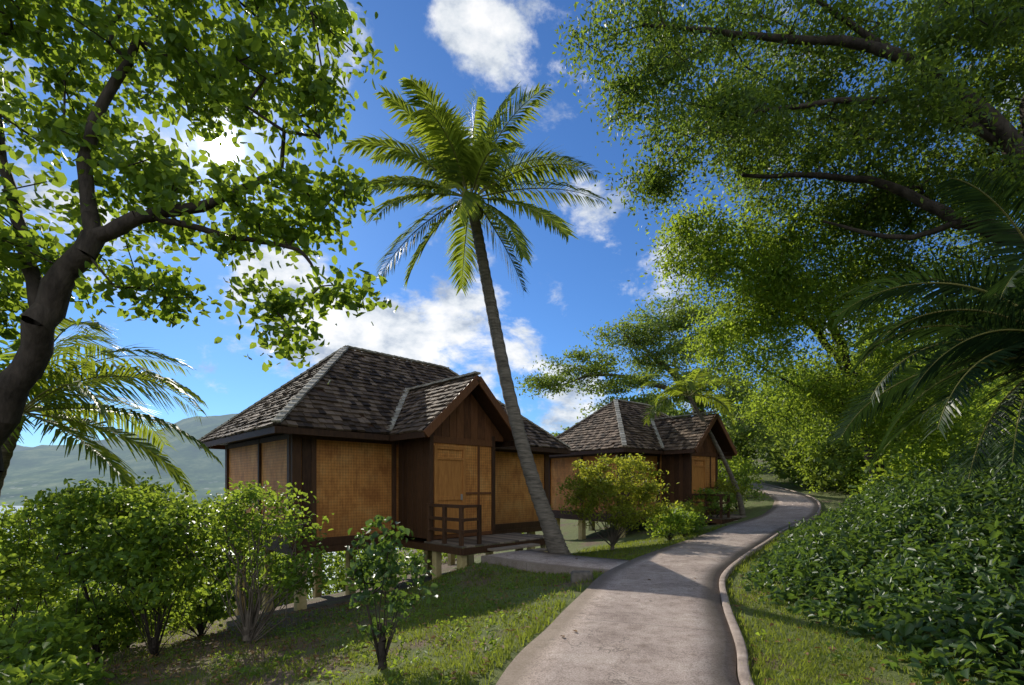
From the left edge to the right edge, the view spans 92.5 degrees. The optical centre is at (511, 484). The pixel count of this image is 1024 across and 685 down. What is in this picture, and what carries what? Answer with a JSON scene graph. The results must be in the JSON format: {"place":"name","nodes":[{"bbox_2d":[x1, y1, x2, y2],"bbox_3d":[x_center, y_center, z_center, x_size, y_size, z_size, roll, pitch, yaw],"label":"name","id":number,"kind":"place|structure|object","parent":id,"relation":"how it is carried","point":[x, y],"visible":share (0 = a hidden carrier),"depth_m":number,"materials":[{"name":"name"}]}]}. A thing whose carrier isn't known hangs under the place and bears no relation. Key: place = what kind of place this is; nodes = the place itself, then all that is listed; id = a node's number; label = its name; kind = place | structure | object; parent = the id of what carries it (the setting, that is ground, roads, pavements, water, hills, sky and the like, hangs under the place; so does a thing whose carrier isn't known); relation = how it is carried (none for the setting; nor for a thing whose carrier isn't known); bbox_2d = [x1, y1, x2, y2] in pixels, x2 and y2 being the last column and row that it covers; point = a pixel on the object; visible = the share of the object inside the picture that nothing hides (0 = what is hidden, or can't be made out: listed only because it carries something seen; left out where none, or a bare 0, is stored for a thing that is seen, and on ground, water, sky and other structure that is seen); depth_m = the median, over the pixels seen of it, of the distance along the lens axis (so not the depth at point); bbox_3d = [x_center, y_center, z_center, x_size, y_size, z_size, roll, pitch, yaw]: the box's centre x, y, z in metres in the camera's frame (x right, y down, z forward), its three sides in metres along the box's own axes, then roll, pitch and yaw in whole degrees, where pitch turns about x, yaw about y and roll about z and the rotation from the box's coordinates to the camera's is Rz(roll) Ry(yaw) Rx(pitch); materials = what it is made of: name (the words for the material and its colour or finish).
{"place":"outdoors","nodes":[
{"label":"outdoors","id":0,"kind":"place"},
{"bbox_2d":[0,413,238,505],"bbox_3d":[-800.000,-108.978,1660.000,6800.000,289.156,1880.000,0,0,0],"label":"hills","id":1,"kind":"structure","parent":0,"point":[32,472],"depth_m":1081.33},
{"bbox_2d":[0,506,398,598],"bbox_3d":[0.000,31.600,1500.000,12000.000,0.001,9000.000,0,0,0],"label":"water","id":2,"kind":"structure","parent":0,"point":[8,508],"depth_m":281.55,"materials":[{"name":"blue liquid"}]},
{"bbox_2d":[0,0,1023,446],"label":"sky","id":3,"kind":"structure","parent":0,"point":[490,46],"materials":[{"name":"blue"}]},
{"bbox_2d":[76,422,996,684],"bbox_3d":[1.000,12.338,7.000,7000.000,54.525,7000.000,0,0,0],"label":"ground","id":4,"kind":"structure","parent":0,"point":[828,499],"depth_m":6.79,"materials":[{"name":"green plant"}]},
{"bbox_2d":[0,553,20,655],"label":"broadleaf shrub","id":5,"kind":"object","parent":4,"relation":"on","point":[3,559],"visible":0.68,"depth_m":7.45,"materials":[{"name":"green plant"}]},
{"bbox_2d":[0,502,79,658],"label":"broadleaf shrub","id":6,"kind":"object","parent":4,"relation":"on","point":[12,571],"visible":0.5,"depth_m":9.43,"materials":[{"name":"green plant"}]},
{"bbox_2d":[0,602,113,682],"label":"broadleaf shrub","id":7,"kind":"object","parent":4,"relation":"on","point":[23,636],"visible":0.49,"depth_m":6.05,"materials":[{"name":"green plant"}]},
{"bbox_2d":[0,627,114,684],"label":"broadleaf shrub","id":8,"kind":"object","parent":4,"relation":"on","point":[27,672],"visible":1,"depth_m":5.18,"materials":[{"name":"green plant"}]},
{"bbox_2d":[3,476,182,662],"bbox_3d":[-7.107,1.487,8.315,2.611,3.273,2.494,0,0,0],"label":"broadleaf shrub","id":9,"kind":"object","parent":4,"relation":"on","point":[65,514],"visible":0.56,"depth_m":7.98,"materials":[{"name":"green plant"}]},
{"bbox_2d":[0,317,224,497],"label":"coconut palm","id":10,"kind":"object","parent":4,"relation":"on","point":[59,411],"visible":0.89,"depth_m":9.26,"materials":[{"name":"green plant"}]},
{"bbox_2d":[39,472,196,647],"bbox_3d":[-7.590,1.528,9.688,2.912,3.604,2.148,0,0,0],"label":"broadleaf shrub","id":11,"kind":"object","parent":4,"relation":"on","point":[167,487],"visible":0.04,"depth_m":9.62,"materials":[{"name":"green plant"}]},
{"bbox_2d":[71,488,241,656],"bbox_3d":[-5.633,1.437,7.771,2.445,2.782,1.954,0,0,0],"label":"broadleaf shrub","id":12,"kind":"object","parent":4,"relation":"on","point":[153,555],"visible":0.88,"depth_m":7.49,"materials":[{"name":"green plant"}]},
{"bbox_2d":[120,502,253,637],"bbox_3d":[-6.175,1.691,9.570,2.472,2.756,2.372,0,0,0],"label":"broadleaf shrub","id":13,"kind":"object","parent":4,"relation":"on","point":[202,612],"visible":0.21,"depth_m":9.33,"materials":[{"name":"green plant"}]},
{"bbox_2d":[0,0,401,478],"label":"broadleaf tree","id":14,"kind":"object","parent":4,"relation":"on","point":[162,181],"visible":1,"depth_m":6.65,"materials":[{"name":"green plant"}]},
{"bbox_2d":[0,488,494,650],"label":"hillside foliage","id":15,"kind":"object","parent":4,"relation":"on","point":[339,563],"visible":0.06,"depth_m":21.29,"materials":[{"name":"green plant"}]},
{"bbox_2d":[151,477,345,644],"bbox_3d":[-3.944,1.227,7.655,2.670,2.698,1.978,0,0,0],"label":"flowering shrub","id":16,"kind":"object","parent":4,"relation":"on","point":[233,502],"visible":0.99,"depth_m":7.53,"materials":[{"name":"green plant"}]},
{"bbox_2d":[326,515,438,670],"bbox_3d":[-1.239,1.090,4.910,1.009,1.585,0.762,0,0,0],"label":"shrub","id":17,"kind":"object","parent":4,"relation":"on","point":[359,574],"visible":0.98,"depth_m":4.82,"materials":[{"name":"green plant"}]},
{"bbox_2d":[198,345,570,615],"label":"wooden cottage","id":18,"kind":"structure","parent":4,"relation":"on","point":[426,453],"depth_m":13.34,"materials":[{"name":"brown wood"}]},
{"bbox_2d":[434,445,465,534],"bbox_3d":[-1.671,0.135,13.190,1.050,2.350,0.075,0,0,-45],"label":"door","id":19,"kind":"structure","parent":18,"relation":"in","point":[449,473],"depth_m":13.17,"materials":[{"name":"brown wood"}]},
{"bbox_2d":[340,74,606,554],"bbox_3d":[-1.024,-3.826,11.043,5.274,11.353,4.494,0,0,-37],"label":"coconut palm","id":20,"kind":"object","parent":4,"relation":"on","point":[458,162],"visible":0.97,"depth_m":10.83,"materials":[{"name":"green plant"}]},
{"bbox_2d":[105,563,861,684],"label":"weeds","id":21,"kind":"object","parent":4,"relation":"on","point":[285,657],"visible":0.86,"depth_m":6.16,"materials":[{"name":"green plant"}]},
{"bbox_2d":[104,550,968,684],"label":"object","id":22,"kind":"object","parent":4,"relation":"on","point":[471,673],"visible":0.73,"depth_m":6.63,"materials":[{"name":"plant"}]},
{"bbox_2d":[571,570,592,582],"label":"stone block","id":23,"kind":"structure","parent":4,"relation":"on","point":[577,575],"depth_m":8.15,"materials":[{"name":"grey stone"}]},
{"bbox_2d":[551,453,678,549],"bbox_3d":[2.913,0.470,14.230,3.625,2.814,2.426,0,0,0],"label":"yellow shrub","id":24,"kind":"object","parent":4,"relation":"on","point":[589,490],"visible":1,"depth_m":13.81,"materials":[{"name":"green plant"}]},
{"bbox_2d":[549,399,747,539],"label":"wooden cottage","id":25,"kind":"structure","parent":4,"relation":"on","point":[682,450],"depth_m":21.65,"materials":[{"name":"brown wood"}]},
{"bbox_2d":[692,458,705,511],"bbox_3d":[8.071,0.025,21.226,1.050,2.350,0.075,0,0,-38],"label":"door","id":26,"kind":"structure","parent":25,"relation":"in","point":[698,471],"depth_m":21.22,"materials":[{"name":"brown wood"}]},
{"bbox_2d":[513,289,814,487],"label":"spreading tree","id":27,"kind":"object","parent":4,"relation":"on","point":[639,339],"visible":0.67,"depth_m":29.96,"materials":[{"name":"leaf"},{"name":"bark"}]},
{"bbox_2d":[642,506,698,539],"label":"garden shrub","id":28,"kind":"object","parent":4,"relation":"on","point":[673,519],"visible":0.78,"depth_m":15.07,"materials":[{"name":"green plant"}]},
{"bbox_2d":[668,499,711,532],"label":"garden shrub","id":29,"kind":"object","parent":4,"relation":"on","point":[687,505],"visible":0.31,"depth_m":16.84,"materials":[{"name":"green plant"}]},
{"bbox_2d":[637,366,746,515],"bbox_3d":[7.557,-1.914,20.791,4.397,7.029,4.070,0,0,26],"label":"slender palm","id":30,"kind":"object","parent":4,"relation":"on","point":[687,384],"visible":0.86,"depth_m":21.07,"materials":[{"name":"green plant"}]},
{"bbox_2d":[672,505,711,535],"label":"garden shrub","id":31,"kind":"object","parent":4,"relation":"on","point":[697,525],"visible":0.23,"depth_m":16.04,"materials":[{"name":"green plant"}]},
{"bbox_2d":[686,487,736,524],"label":"garden shrub","id":32,"kind":"object","parent":4,"relation":"on","point":[713,498],"visible":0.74,"depth_m":19.90,"materials":[{"name":"green plant"}]},
{"bbox_2d":[705,476,749,514],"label":"garden shrub","id":33,"kind":"object","parent":4,"relation":"on","point":[729,489],"visible":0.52,"depth_m":21.48,"materials":[{"name":"green plant"}]},
{"bbox_2d":[718,467,768,508],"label":"garden shrub","id":34,"kind":"object","parent":4,"relation":"on","point":[745,480],"visible":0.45,"depth_m":23.74,"materials":[{"name":"green plant"}]},
{"bbox_2d":[549,0,1023,345],"label":"rain tree","id":35,"kind":"object","parent":4,"relation":"on","point":[954,103],"visible":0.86,"depth_m":9.73,"materials":[{"name":"green plant"}]},
{"bbox_2d":[551,301,1021,492],"bbox_3d":[25.113,-9.739,36.049,47.329,23.381,25.656,0,0,0],"label":"forest foliage","id":36,"kind":"object","parent":4,"relation":"on","point":[772,459],"visible":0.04,"depth_m":31.05,"materials":[{"name":"green plant"}]},
{"bbox_2d":[627,165,1011,480],"bbox_3d":[8.177,-3.535,13.138,10.257,8.914,5.231,0,0,0],"label":"feathery tree","id":37,"kind":"object","parent":4,"relation":"on","point":[777,278],"visible":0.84,"depth_m":12.50,"materials":[{"name":"green plant"}]},
{"bbox_2d":[718,339,1023,502],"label":"bank foliage","id":38,"kind":"object","parent":4,"relation":"on","point":[891,464],"visible":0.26,"depth_m":14.08,"materials":[{"name":"green plant"}]},
{"bbox_2d":[736,433,1023,684],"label":"groundcover plants","id":39,"kind":"object","parent":4,"relation":"on","point":[928,550],"visible":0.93,"depth_m":5.61,"materials":[{"name":"green plant"}]},
{"bbox_2d":[827,167,1023,488],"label":"cycad palm","id":40,"kind":"object","parent":4,"relation":"on","point":[998,348],"visible":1,"depth_m":5.62,"materials":[{"name":"green plant"}]},
{"bbox_2d":[481,479,820,684],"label":"path","id":41,"kind":"structure","parent":0,"point":[672,621],"depth_m":5.75,"materials":[{"name":"concrete"}]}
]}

